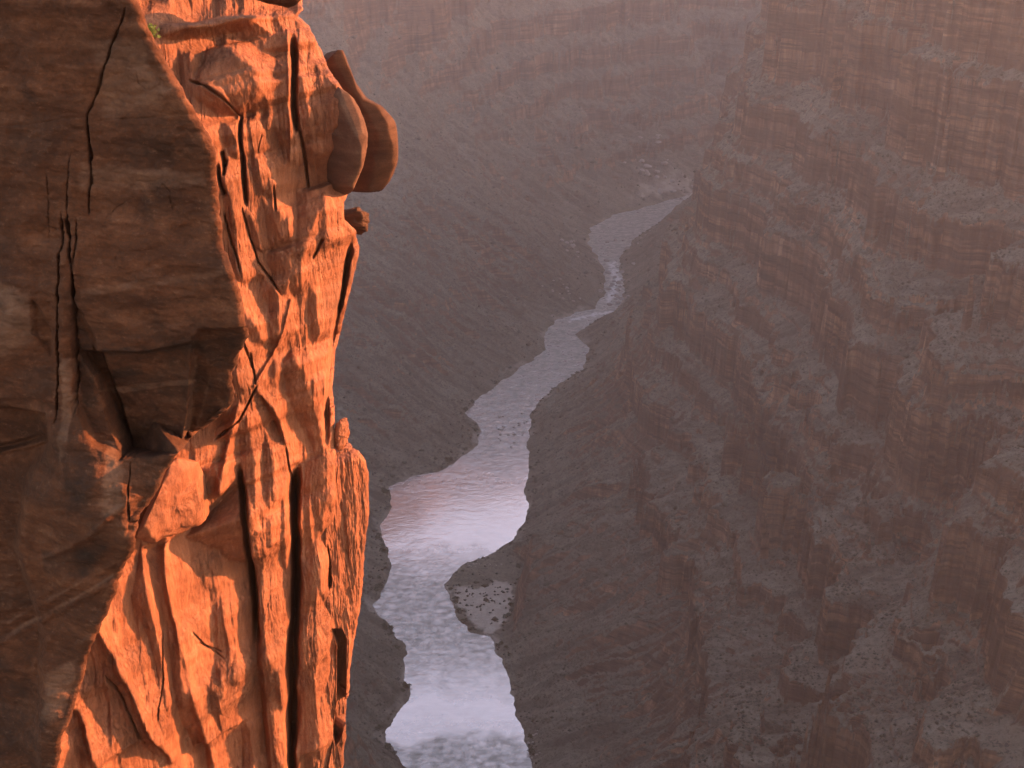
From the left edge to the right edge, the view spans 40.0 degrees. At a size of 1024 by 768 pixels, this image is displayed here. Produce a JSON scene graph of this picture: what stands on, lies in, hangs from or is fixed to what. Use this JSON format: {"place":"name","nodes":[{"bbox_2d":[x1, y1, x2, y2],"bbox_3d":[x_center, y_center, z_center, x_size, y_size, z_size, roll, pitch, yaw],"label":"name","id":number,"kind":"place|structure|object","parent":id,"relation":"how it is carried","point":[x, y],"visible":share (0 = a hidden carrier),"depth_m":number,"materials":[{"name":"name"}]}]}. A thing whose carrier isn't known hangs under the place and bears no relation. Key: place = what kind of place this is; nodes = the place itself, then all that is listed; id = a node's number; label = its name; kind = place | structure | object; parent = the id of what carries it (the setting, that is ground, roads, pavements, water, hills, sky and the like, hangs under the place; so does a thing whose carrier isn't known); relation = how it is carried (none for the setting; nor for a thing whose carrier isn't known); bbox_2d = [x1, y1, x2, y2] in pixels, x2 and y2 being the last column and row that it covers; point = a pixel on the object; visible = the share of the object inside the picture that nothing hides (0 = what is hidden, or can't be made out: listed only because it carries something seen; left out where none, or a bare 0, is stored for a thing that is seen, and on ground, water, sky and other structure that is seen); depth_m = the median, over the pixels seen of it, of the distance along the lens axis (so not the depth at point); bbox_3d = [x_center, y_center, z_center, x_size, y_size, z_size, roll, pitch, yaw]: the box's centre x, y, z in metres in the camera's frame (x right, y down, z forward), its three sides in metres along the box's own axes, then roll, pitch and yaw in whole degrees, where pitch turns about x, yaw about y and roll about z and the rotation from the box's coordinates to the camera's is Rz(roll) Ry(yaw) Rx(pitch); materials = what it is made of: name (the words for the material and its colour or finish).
{"place":"outdoors","nodes":[
{"label":"outdoors","id":0,"kind":"place"},
{"bbox_2d":[0,0,248,767],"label":"rock buttress","id":1,"kind":"object","parent":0,"point":[124,333],"visible":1,"depth_m":19.59,"materials":[{"name":"brown stone"}]},
{"bbox_2d":[57,0,358,767],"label":"sandstone cliff","id":2,"kind":"structure","parent":0,"point":[209,649],"depth_m":35.20,"materials":[{"name":"orange stone"}]},
{"bbox_2d":[147,23,160,37],"bbox_3d":[-8.009,-7.754,31.162,0.381,0.541,0.382,-16,30,-31],"label":"plant","id":3,"kind":"object","parent":2,"relation":"on","point":[151,27],"visible":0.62,"depth_m":31.06,"materials":[{"name":"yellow plant"}]},
{"bbox_2d":[137,457,208,543],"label":"hanging block","id":4,"kind":"structure","parent":2,"relation":"hanging from","point":[179,503],"depth_m":33.73,"materials":[{"name":"stone"}]},
{"bbox_2d":[258,0,300,7],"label":"boulder","id":5,"kind":"object","parent":2,"relation":"on","point":[287,3],"visible":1,"depth_m":31.89,"materials":[{"name":"red stone"}]},
{"bbox_2d":[291,443,368,767],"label":"rock pillar","id":6,"kind":"object","parent":2,"relation":"on","point":[345,533],"visible":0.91,"depth_m":39.18,"materials":[{"name":"stone"}]},
{"bbox_2d":[334,417,349,450],"bbox_3d":[-4.562,1.324,37.537,0.376,0.939,0.752,7,26,14],"label":"boulder","id":7,"kind":"object","parent":6,"relation":"on","point":[341,434],"visible":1,"depth_m":37.29,"materials":[{"name":"stone"}]},
{"bbox_2d":[327,87,367,194],"bbox_3d":[-4.170,-5.859,34.256,1.716,2.860,0.687,20,31,36],"label":"boulder","id":8,"kind":"object","parent":2,"relation":"on","point":[346,160],"visible":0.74,"depth_m":33.77,"materials":[{"name":"red stone"}]},
{"bbox_2d":[344,207,369,234],"bbox_3d":[-4.479,-4.321,37.480,1.448,0.954,1.137,0,25,0],"label":"boulder","id":9,"kind":"object","parent":2,"relation":"on","point":[357,219],"visible":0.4,"depth_m":36.95,"materials":[{"name":"red stone"}]},
{"bbox_2d":[324,50,397,192],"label":"overhanging slab","id":10,"kind":"structure","parent":2,"relation":"attached to","point":[379,166],"depth_m":35.79,"materials":[{"name":"red stone"}]},
{"bbox_2d":[298,0,663,767],"bbox_3d":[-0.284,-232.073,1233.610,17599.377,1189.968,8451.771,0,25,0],"label":"talus slope","id":11,"kind":"structure","parent":0,"point":[434,36],"depth_m":2355.72,"materials":[{"name":"brown stone"}]},
{"bbox_2d":[375,582,383,587],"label":"riverside bush","id":12,"kind":"object","parent":11,"relation":"on","point":[380,585],"visible":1,"depth_m":1620.85,"materials":[{"name":"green plant"}]},
{"bbox_2d":[384,743,391,750],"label":"riverside bush","id":13,"kind":"object","parent":11,"relation":"on","point":[388,745],"visible":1,"depth_m":1361.60,"materials":[{"name":"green plant"}]},
{"bbox_2d":[322,0,1023,767],"bbox_3d":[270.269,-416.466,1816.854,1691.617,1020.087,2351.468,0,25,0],"label":"scrub","id":14,"kind":"object","parent":11,"relation":"on","point":[836,584],"visible":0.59,"depth_m":1383.21,"materials":[{"name":"plant"}]},
{"bbox_2d":[372,193,691,767],"bbox_3d":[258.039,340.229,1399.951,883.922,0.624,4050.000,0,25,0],"label":"river","id":15,"kind":"structure","parent":0,"point":[438,530],"depth_m":1706.78,"materials":[{"name":"liquid"}]},
{"bbox_2d":[471,0,761,200],"bbox_3d":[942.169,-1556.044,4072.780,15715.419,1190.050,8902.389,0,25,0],"label":"canyon wall","id":16,"kind":"structure","parent":0,"point":[620,71],"depth_m":3099.70,"materials":[{"name":"brown stone"}]},
{"bbox_2d":[444,0,1023,767],"bbox_3d":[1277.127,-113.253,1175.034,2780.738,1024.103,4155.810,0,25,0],"label":"canyon wall","id":17,"kind":"structure","parent":0,"point":[958,126],"depth_m":1309.69,"materials":[{"name":"brown stone"}]},
{"bbox_2d":[527,748,534,754],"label":"riverside bush","id":18,"kind":"object","parent":17,"relation":"on","point":[530,751],"visible":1,"depth_m":1360.51,"materials":[{"name":"green plant"}]}
]}

